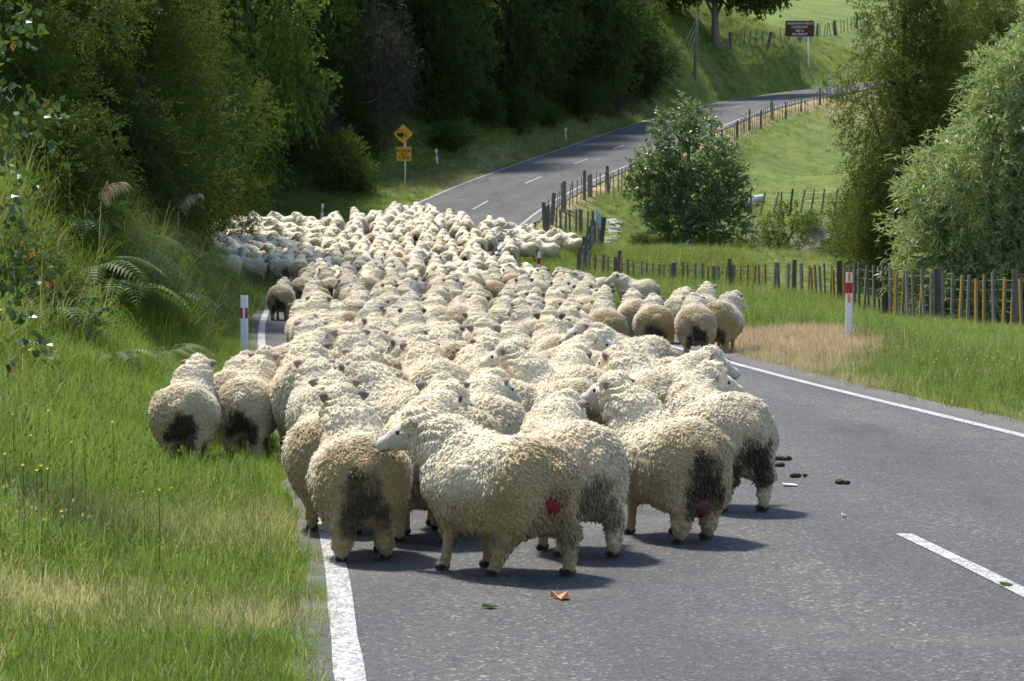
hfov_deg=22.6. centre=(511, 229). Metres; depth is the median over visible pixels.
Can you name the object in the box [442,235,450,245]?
sheep
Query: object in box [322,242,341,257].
sheep
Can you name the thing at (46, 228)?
leafy weed
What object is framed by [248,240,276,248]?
sheep
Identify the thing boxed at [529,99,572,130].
shrub
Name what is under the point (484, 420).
sheep
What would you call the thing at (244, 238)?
sheep
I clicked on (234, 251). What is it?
sheep
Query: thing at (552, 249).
sheep
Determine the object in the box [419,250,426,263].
sheep
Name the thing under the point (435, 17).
tea tree
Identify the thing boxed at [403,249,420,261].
sheep
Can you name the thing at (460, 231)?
sheep
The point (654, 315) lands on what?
sheep
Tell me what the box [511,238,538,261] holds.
sheep
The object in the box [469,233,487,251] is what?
sheep
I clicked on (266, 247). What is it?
sheep
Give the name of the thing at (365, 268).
sheep
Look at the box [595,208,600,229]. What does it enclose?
board sign
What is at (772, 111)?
fence
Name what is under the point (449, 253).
sheep
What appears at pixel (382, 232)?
sheep
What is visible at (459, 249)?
sheep
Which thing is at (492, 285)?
sheep
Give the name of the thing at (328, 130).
dead shrub
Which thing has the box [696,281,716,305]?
sheep
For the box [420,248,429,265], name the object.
sheep
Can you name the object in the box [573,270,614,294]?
sheep
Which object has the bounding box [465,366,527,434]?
sheep
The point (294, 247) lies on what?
sheep
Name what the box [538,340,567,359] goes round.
sheep
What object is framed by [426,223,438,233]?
sheep
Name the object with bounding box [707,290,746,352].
sheep
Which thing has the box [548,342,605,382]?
sheep
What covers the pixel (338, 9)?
tree
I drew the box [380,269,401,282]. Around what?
sheep
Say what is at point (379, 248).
sheep
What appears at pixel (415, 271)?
sheep
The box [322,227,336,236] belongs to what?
sheep
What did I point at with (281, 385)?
sheep
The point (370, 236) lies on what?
sheep
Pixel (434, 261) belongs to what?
sheep
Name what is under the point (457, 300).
sheep
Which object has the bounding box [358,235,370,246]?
sheep
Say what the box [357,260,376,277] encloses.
sheep
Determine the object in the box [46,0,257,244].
tea tree
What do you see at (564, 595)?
orange peel
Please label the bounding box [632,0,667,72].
tea tree
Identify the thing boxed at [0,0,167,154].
tree
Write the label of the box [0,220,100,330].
shrub
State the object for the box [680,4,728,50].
rail fence
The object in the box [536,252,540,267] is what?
marker post
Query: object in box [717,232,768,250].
shrub
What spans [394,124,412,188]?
school bus sign
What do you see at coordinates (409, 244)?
sheep
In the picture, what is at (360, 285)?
sheep
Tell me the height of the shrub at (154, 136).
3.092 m
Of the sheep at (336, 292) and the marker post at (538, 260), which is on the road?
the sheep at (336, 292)
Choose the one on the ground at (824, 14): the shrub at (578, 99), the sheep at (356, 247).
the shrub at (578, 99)
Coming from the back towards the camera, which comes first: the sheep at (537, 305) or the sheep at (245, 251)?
the sheep at (245, 251)
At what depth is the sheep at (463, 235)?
82.55 m
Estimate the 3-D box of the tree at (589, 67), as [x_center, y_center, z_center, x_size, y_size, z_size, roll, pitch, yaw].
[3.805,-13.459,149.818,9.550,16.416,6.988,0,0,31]
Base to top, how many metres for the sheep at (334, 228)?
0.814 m
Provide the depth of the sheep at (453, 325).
23.98 m
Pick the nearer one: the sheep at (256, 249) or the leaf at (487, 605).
the leaf at (487, 605)
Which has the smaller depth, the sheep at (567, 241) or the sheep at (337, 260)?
the sheep at (337, 260)
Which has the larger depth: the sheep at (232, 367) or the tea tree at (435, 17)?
the tea tree at (435, 17)
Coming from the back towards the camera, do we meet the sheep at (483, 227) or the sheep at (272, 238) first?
the sheep at (483, 227)
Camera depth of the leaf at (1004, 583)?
11.68 m
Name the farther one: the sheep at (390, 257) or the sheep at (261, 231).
the sheep at (261, 231)
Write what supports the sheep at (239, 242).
on the ground at (824, 14)
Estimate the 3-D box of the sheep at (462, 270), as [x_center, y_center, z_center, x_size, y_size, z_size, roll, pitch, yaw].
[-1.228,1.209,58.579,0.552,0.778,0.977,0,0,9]
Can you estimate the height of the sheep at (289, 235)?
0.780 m
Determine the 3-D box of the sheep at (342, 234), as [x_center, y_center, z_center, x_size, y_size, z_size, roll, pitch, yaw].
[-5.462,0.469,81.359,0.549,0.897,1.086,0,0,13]
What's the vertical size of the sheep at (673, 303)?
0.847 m
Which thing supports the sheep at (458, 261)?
on the road
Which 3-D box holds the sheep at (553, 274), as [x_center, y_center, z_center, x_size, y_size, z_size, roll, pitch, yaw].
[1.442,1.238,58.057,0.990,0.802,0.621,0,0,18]
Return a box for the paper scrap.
[783,483,796,485]
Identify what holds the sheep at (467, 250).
on the road
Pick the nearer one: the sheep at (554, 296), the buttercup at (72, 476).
the buttercup at (72, 476)
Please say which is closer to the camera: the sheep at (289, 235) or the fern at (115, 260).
the fern at (115, 260)
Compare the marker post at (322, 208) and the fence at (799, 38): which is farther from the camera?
the fence at (799, 38)
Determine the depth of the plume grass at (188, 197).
44.00 m
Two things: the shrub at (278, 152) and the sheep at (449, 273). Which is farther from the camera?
the shrub at (278, 152)
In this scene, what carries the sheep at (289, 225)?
on the ground at (824, 14)
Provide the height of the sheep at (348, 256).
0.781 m
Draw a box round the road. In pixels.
[248,79,1023,680]
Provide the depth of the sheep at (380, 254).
70.94 m
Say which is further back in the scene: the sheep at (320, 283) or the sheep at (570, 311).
the sheep at (320, 283)
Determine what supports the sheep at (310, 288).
on the road
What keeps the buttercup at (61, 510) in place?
on the ground at (824, 14)
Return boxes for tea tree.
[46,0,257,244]
[162,0,254,245]
[195,1,296,235]
[344,0,419,118]
[389,0,505,135]
[517,0,592,113]
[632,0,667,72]
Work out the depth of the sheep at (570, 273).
50.48 m
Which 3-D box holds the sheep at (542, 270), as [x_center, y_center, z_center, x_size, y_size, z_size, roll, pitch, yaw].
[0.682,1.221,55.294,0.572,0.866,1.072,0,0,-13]
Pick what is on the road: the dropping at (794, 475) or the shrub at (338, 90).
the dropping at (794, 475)
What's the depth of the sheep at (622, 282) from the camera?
49.96 m
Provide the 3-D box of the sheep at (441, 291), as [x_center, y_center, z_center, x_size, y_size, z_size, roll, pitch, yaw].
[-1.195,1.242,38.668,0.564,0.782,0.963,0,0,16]
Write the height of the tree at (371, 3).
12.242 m
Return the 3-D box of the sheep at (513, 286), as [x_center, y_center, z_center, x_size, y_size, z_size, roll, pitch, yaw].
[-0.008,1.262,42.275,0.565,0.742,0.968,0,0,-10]
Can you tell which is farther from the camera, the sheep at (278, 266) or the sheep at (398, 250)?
the sheep at (398, 250)
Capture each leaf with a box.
[482,604,497,607]
[1000,582,1013,585]
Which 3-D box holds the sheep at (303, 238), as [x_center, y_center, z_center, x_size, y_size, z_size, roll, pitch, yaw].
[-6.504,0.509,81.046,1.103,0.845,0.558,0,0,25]
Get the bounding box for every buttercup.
[22,463,24,519]
[39,463,42,558]
[45,466,48,534]
[47,410,49,469]
[60,509,62,552]
[70,440,72,514]
[83,436,85,502]
[111,420,113,484]
[157,488,159,568]
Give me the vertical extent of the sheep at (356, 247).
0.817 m
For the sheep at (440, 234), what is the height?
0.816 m
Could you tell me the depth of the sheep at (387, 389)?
15.42 m
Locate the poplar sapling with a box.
[0,0,87,395]
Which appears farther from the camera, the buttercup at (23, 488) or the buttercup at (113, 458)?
the buttercup at (113, 458)
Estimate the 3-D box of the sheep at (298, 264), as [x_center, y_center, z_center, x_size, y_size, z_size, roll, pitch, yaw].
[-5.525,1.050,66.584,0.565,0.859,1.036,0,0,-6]
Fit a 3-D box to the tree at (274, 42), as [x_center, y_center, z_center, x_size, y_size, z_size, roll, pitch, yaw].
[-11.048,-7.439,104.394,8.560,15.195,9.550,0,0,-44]
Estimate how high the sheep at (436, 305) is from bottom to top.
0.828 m
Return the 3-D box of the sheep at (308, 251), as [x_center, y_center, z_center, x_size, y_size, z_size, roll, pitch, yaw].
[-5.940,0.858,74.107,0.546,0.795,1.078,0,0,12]
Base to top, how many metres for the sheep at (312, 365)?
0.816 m
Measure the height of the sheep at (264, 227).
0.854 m
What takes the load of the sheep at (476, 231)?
on the road
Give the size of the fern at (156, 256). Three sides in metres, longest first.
2.213 x 2.189 x 0.516 m
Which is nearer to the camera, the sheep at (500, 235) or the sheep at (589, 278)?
the sheep at (589, 278)
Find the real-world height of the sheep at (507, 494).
0.803 m
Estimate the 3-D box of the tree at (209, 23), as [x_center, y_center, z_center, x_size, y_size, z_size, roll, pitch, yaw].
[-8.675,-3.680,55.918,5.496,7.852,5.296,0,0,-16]
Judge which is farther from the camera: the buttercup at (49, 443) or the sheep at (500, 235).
the sheep at (500, 235)
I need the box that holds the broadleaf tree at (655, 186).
[617,89,757,245]
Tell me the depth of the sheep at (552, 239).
83.35 m
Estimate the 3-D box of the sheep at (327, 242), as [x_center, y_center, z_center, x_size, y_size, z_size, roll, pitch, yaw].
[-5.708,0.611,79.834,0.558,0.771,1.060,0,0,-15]
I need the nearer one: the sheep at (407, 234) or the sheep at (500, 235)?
the sheep at (407, 234)
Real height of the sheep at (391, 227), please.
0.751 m
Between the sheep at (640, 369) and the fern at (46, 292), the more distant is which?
the fern at (46, 292)
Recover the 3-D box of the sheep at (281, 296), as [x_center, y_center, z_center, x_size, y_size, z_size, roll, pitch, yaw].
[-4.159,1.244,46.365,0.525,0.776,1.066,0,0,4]
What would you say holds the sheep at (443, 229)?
on the road
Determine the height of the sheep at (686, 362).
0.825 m
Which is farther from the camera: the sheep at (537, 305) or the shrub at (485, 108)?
the shrub at (485, 108)
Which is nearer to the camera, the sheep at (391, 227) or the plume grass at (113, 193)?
the plume grass at (113, 193)
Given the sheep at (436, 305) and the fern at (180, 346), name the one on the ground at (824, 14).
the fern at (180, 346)
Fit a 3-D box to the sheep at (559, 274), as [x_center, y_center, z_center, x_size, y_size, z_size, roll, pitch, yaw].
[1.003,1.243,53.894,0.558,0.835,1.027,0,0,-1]
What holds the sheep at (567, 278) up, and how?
on the road
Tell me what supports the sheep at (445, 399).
on the road
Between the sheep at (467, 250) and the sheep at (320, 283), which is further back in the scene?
the sheep at (467, 250)
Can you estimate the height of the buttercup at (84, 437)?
0.531 m
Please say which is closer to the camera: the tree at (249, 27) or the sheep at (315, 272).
the sheep at (315, 272)
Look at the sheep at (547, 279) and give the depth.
50.14 m
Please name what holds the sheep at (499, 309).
on the road
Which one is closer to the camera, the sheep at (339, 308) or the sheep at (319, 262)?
the sheep at (339, 308)
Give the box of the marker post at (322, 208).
[321,204,323,218]
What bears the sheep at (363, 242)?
on the road
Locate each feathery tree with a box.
[817,0,1004,292]
[890,0,1023,160]
[918,0,1023,210]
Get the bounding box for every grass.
[0,0,1023,680]
[0,73,267,426]
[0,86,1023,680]
[63,181,138,280]
[175,192,217,268]
[674,319,1021,419]
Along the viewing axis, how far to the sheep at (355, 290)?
37.11 m
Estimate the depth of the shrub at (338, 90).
115.80 m
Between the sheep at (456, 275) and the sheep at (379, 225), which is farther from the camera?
the sheep at (379, 225)
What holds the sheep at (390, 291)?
on the road
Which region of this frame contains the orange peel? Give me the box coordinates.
[550,589,567,598]
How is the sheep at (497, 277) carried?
on the road
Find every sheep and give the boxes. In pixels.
[148,352,221,468]
[211,231,240,240]
[211,242,237,251]
[212,238,226,246]
[212,350,250,448]
[216,344,281,459]
[219,246,238,255]
[220,254,242,281]
[223,236,252,251]
[227,231,253,238]
[232,237,247,244]
[237,234,253,242]
[238,246,261,258]
[239,256,267,280]
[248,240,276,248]
[249,221,276,231]
[251,245,265,255]
[253,226,277,236]
[253,235,277,247]
[259,243,287,254]
[261,249,276,279]
[264,254,290,280]
[266,232,296,241]
[266,277,295,319]
[267,236,294,242]
[269,335,330,436]
[271,223,295,236]
[273,325,335,363]
[275,247,282,255]
[276,238,301,250]
[276,249,295,279]
[276,350,333,444]
[281,229,300,237]
[281,368,361,534]
[284,244,302,258]
[284,299,304,341]
[285,233,309,237]
[285,351,335,430]
[286,223,296,227]
[289,253,307,279]
[289,291,330,340]
[291,233,321,246]
[291,270,314,299]
[292,315,327,340]
[295,226,321,232]
[298,262,314,276]
[299,243,323,252]
[300,245,314,258]
[301,278,330,297]
[301,281,333,302]
[302,229,316,237]
[305,381,412,561]
[306,251,323,263]
[310,222,324,231]
[311,269,318,279]
[313,258,335,273]
[313,309,345,329]
[316,233,333,241]
[317,266,337,296]
[321,237,336,248]
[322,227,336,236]
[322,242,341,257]
[323,256,332,266]
[328,247,342,257]
[329,223,341,234]
[329,252,345,266]
[329,299,356,322]
[331,321,401,370]
[332,265,342,278]
[333,230,347,241]
[333,274,355,300]
[333,276,370,300]
[334,352,427,425]
[336,268,358,281]
[339,282,366,301]
[340,240,350,254]
[340,261,357,275]
[341,288,361,302]
[341,341,408,382]
[343,250,354,261]
[345,221,359,232]
[345,229,351,239]
[345,290,373,312]
[348,236,359,249]
[350,244,360,251]
[351,228,364,239]
[352,245,369,256]
[353,239,368,247]
[353,255,366,271]
[354,253,371,261]
[354,301,383,327]
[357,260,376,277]
[357,264,386,290]
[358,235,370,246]
[359,264,371,277]
[361,312,398,343]
[363,323,389,353]
[365,296,389,316]
[366,231,380,243]
[369,242,385,257]
[370,280,387,297]
[372,221,388,232]
[372,252,384,263]
[373,236,382,244]
[373,243,389,256]
[373,256,384,267]
[376,401,584,576]
[377,229,386,236]
[379,280,400,306]
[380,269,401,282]
[381,233,395,243]
[381,241,389,250]
[382,304,400,322]
[382,380,478,543]
[383,252,406,266]
[383,332,448,362]
[385,263,395,270]
[387,222,396,232]
[388,240,404,251]
[391,245,404,257]
[392,259,401,264]
[393,223,408,235]
[393,229,403,241]
[393,262,407,278]
[395,302,431,336]
[396,291,422,307]
[398,232,413,244]
[398,272,418,295]
[398,279,423,294]
[399,334,471,384]
[400,237,411,246]
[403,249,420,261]
[404,221,414,231]
[404,241,414,250]
[404,242,429,254]
[405,272,427,294]
[406,256,426,282]
[408,269,421,280]
[410,254,425,266]
[411,225,425,245]
[413,218,436,229]
[415,240,431,251]
[416,372,502,529]
[418,229,433,240]
[419,228,436,236]
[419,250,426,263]
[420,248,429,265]
[421,286,452,304]
[421,293,449,321]
[422,235,434,247]
[422,270,444,289]
[423,312,446,326]
[423,324,468,361]
[425,255,447,281]
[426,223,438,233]
[426,251,446,261]
[426,278,443,293]
[430,238,446,254]
[432,231,445,241]
[435,265,446,276]
[439,228,449,235]
[440,246,458,261]
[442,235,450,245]
[442,274,463,303]
[443,291,490,332]
[444,238,457,250]
[444,261,456,272]
[444,320,464,340]
[445,273,460,278]
[447,265,468,276]
[447,271,461,277]
[447,291,473,307]
[449,222,460,239]
[451,256,464,267]
[453,335,500,373]
[455,226,466,241]
[456,241,475,255]
[457,231,469,240]
[457,233,470,246]
[458,260,473,267]
[458,271,485,290]
[459,243,476,260]
[462,279,493,298]
[462,307,498,341]
[464,263,482,271]
[465,283,491,303]
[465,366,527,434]
[466,317,502,344]
[468,255,486,270]
[468,365,535,412]
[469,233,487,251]
[470,228,481,236]
[470,331,547,361]
[471,243,482,252]
[475,252,483,260]
[478,338,608,427]
[479,223,490,232]
[480,250,490,261]
[481,226,504,249]
[482,272,504,297]
[484,230,497,254]
[484,255,499,268]
[487,263,501,276]
[487,286,516,308]
[488,289,518,324]
[493,274,502,282]
[495,231,511,242]
[497,321,530,350]
[498,251,510,264]
[500,255,517,265]
[500,263,516,270]
[501,235,516,250]
[501,240,519,261]
[501,266,518,284]
[503,278,514,288]
[504,222,520,229]
[504,283,515,289]
[505,229,534,242]
[507,297,536,337]
[509,295,545,321]
[510,262,528,274]
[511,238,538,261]
[514,224,535,230]
[514,275,534,298]
[517,387,629,557]
[520,262,539,274]
[521,224,545,234]
[522,232,544,242]
[524,287,545,306]
[527,237,559,260]
[527,305,567,353]
[528,272,548,290]
[534,228,558,237]
[536,266,553,280]
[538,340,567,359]
[541,286,565,307]
[544,274,550,286]
[545,233,564,245]
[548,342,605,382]
[550,278,568,298]
[551,267,567,276]
[552,269,565,280]
[555,229,579,246]
[555,302,580,327]
[556,234,581,252]
[558,297,595,322]
[559,318,679,357]
[560,269,576,278]
[560,327,612,365]
[562,276,572,281]
[563,317,570,329]
[567,278,594,297]
[571,281,592,304]
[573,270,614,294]
[580,369,734,543]
[582,273,599,288]
[583,285,614,313]
[589,295,628,335]
[595,344,676,407]
[605,271,660,301]
[614,337,675,366]
[617,288,642,337]
[631,293,674,341]
[654,344,739,379]
[663,359,780,511]
[664,286,694,343]
[674,292,716,354]
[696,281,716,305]
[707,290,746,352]
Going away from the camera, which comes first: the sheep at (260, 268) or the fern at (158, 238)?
the fern at (158, 238)
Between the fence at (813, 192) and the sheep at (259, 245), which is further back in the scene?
the fence at (813, 192)
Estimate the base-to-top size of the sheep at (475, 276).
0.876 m
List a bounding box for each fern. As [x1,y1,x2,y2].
[0,285,84,327]
[19,307,129,345]
[48,218,145,255]
[66,256,170,294]
[85,240,191,301]
[88,279,194,324]
[96,349,174,374]
[138,265,200,297]
[142,233,197,273]
[147,292,224,324]
[150,343,218,363]
[188,253,217,279]
[205,294,235,315]
[217,296,239,309]
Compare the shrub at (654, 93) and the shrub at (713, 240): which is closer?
the shrub at (713, 240)
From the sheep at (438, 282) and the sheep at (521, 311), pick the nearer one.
the sheep at (521, 311)
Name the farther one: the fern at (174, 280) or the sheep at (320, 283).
the sheep at (320, 283)
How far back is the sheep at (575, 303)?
30.93 m
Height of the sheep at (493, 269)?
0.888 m
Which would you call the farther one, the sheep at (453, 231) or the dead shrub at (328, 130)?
the dead shrub at (328, 130)
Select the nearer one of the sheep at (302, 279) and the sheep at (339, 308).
the sheep at (339, 308)
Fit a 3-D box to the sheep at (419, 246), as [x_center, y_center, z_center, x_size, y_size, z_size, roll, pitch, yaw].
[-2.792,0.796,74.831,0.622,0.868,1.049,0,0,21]
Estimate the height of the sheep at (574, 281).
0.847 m
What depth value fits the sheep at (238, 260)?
64.85 m
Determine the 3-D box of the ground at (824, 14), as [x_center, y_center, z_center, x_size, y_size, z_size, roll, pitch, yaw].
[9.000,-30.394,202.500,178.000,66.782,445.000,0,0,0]
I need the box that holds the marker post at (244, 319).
[240,295,247,350]
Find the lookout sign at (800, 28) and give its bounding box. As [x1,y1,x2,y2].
[785,20,814,67]
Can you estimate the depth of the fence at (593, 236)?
82.00 m
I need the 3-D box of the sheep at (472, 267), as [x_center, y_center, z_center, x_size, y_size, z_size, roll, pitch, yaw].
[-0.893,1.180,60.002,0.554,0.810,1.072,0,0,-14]
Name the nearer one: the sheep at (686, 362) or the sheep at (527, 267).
the sheep at (686, 362)
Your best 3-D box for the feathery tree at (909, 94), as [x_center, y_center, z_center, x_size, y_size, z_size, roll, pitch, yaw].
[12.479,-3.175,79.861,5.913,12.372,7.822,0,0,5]
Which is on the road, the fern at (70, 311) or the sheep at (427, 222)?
the sheep at (427, 222)
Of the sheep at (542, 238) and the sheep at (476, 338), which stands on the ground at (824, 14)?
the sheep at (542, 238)
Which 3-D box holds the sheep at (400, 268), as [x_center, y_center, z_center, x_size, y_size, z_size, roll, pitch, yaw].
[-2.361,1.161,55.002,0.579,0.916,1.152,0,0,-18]
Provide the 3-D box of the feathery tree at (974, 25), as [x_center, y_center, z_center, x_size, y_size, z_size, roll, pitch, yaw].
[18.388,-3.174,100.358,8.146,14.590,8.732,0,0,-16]
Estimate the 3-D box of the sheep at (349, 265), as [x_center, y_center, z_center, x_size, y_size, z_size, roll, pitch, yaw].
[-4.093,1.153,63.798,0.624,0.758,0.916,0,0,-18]
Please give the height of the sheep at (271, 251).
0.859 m
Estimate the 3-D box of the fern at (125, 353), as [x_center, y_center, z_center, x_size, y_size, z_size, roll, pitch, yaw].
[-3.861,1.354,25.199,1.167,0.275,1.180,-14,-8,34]
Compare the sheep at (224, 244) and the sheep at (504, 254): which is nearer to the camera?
the sheep at (504, 254)
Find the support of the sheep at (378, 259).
on the road
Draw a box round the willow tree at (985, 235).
[870,2,1023,326]
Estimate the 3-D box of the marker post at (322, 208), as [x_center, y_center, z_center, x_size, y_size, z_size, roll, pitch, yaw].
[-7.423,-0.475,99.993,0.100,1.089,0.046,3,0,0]
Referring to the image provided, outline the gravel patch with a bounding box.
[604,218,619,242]
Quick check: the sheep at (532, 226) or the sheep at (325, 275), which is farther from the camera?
the sheep at (532, 226)
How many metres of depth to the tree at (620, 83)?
154.80 m
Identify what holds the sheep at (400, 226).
on the road
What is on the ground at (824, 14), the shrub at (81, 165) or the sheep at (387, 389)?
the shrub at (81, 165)
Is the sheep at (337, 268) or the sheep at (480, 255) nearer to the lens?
the sheep at (337, 268)
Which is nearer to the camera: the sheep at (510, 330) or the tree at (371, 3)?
the sheep at (510, 330)
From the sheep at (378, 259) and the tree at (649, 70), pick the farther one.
the tree at (649, 70)
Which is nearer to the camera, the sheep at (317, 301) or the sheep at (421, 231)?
the sheep at (317, 301)
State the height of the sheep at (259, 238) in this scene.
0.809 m
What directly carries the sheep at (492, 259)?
on the road
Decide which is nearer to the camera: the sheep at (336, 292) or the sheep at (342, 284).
the sheep at (342, 284)
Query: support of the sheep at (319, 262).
on the road
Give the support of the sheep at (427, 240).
on the road
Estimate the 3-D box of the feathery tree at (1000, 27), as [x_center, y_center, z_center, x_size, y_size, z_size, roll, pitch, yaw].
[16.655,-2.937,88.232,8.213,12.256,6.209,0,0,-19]
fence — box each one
[542,159,648,231]
[546,205,593,233]
[576,217,605,270]
[582,251,1022,326]
[649,83,880,170]
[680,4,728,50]
[728,13,868,49]
[740,188,849,214]
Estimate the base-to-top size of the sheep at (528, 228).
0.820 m
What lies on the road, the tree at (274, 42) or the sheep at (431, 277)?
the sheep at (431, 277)
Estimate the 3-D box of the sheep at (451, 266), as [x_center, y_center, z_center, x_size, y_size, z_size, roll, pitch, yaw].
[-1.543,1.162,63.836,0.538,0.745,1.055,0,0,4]
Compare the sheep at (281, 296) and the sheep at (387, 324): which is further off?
the sheep at (281, 296)
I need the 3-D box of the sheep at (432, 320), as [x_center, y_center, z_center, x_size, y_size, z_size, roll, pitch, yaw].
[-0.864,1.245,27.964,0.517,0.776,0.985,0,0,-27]
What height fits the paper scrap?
0.011 m
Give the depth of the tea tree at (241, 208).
82.64 m
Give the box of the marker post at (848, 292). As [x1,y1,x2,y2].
[845,272,852,336]
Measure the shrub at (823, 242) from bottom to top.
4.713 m
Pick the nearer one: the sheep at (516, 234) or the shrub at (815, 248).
the sheep at (516, 234)
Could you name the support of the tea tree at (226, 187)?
on the ground at (824, 14)
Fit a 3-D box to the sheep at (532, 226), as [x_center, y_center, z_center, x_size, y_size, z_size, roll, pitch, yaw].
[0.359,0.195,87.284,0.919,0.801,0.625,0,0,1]
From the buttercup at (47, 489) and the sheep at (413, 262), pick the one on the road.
the sheep at (413, 262)
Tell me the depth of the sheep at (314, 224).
87.82 m
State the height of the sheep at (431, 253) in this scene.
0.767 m
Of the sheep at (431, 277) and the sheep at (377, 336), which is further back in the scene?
the sheep at (431, 277)
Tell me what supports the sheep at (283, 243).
on the ground at (824, 14)
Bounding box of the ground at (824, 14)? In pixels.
[8,0,1023,680]
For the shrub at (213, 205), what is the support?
on the ground at (824, 14)
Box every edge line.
[258,83,855,680]
[495,89,1023,436]
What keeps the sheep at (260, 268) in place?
on the ground at (824, 14)
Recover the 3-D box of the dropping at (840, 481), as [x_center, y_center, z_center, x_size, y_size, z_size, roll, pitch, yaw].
[2.111,1.618,16.398,0.068,0.040,0.106,0,0,-36]
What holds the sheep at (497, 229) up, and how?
on the road
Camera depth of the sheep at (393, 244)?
76.42 m
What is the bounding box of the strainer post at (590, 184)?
[588,174,592,197]
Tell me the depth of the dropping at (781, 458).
18.08 m
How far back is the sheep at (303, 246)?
75.83 m
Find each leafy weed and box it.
[26,216,58,248]
[68,292,123,348]
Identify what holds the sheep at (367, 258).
on the road
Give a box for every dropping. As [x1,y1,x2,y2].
[775,456,791,460]
[775,462,784,466]
[789,473,807,477]
[835,479,850,484]
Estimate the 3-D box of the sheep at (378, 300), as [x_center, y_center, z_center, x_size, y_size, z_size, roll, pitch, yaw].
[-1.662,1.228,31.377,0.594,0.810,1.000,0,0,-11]
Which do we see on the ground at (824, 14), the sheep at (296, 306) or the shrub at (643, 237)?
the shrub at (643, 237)
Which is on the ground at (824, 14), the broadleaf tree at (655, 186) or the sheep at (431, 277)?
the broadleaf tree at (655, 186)
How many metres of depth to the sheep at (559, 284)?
42.89 m
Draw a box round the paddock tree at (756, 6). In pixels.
[652,0,798,48]
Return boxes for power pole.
[677,1,698,80]
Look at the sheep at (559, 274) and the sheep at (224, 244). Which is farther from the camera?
the sheep at (224, 244)
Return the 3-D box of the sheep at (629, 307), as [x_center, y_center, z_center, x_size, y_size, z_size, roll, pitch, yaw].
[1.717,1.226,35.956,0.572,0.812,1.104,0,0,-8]
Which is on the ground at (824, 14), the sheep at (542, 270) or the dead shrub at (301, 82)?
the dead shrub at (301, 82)
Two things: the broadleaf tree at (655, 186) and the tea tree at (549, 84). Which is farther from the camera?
the tea tree at (549, 84)
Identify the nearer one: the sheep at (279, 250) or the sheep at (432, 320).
the sheep at (432, 320)
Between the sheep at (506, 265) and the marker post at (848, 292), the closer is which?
the marker post at (848, 292)
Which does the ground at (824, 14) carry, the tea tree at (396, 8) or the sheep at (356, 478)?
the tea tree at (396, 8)
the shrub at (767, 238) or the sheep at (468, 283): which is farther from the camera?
the shrub at (767, 238)
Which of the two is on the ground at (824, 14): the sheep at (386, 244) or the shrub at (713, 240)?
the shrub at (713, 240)
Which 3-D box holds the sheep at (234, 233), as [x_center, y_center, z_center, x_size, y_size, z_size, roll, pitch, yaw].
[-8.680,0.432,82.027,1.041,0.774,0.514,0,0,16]
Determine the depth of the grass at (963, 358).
26.00 m
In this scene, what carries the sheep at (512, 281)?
on the road
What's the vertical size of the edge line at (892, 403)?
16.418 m
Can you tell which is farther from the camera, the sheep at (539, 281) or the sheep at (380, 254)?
the sheep at (380, 254)
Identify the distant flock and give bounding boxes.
[215,201,507,234]
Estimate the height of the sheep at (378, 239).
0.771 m
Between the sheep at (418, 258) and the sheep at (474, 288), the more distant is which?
the sheep at (418, 258)
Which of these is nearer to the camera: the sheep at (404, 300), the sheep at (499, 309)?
the sheep at (499, 309)
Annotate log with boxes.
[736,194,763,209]
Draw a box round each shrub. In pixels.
[0,94,150,234]
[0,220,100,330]
[53,60,220,232]
[144,135,251,256]
[204,141,286,208]
[261,117,294,180]
[273,72,332,174]
[275,66,340,174]
[287,13,372,137]
[295,72,362,175]
[296,124,385,194]
[332,100,395,163]
[336,0,427,152]
[420,119,483,154]
[442,82,510,132]
[489,83,550,136]
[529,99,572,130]
[547,75,614,125]
[597,90,643,119]
[626,231,659,244]
[630,71,671,101]
[695,230,729,248]
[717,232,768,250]
[736,199,821,253]
[799,209,822,229]
[799,247,824,257]
[813,191,876,259]
[831,214,874,258]
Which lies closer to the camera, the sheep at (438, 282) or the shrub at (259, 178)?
the sheep at (438, 282)
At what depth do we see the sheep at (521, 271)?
63.25 m
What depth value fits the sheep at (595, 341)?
20.23 m
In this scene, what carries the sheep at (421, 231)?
on the road
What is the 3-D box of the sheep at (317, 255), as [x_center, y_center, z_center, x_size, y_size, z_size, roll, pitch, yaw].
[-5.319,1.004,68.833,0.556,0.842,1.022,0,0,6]
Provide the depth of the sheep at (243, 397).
18.34 m
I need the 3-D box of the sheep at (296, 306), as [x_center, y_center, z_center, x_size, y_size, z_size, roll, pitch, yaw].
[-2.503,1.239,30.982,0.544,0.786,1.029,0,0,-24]
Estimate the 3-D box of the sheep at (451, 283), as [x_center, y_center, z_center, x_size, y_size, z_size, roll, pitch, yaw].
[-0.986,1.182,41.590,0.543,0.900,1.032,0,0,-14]
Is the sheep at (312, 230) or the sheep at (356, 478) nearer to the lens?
the sheep at (356, 478)
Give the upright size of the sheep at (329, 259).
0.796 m
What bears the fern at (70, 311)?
on the ground at (824, 14)
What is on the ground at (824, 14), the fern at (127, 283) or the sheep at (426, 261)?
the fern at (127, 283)
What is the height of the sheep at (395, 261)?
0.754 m
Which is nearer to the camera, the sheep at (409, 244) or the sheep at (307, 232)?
the sheep at (409, 244)

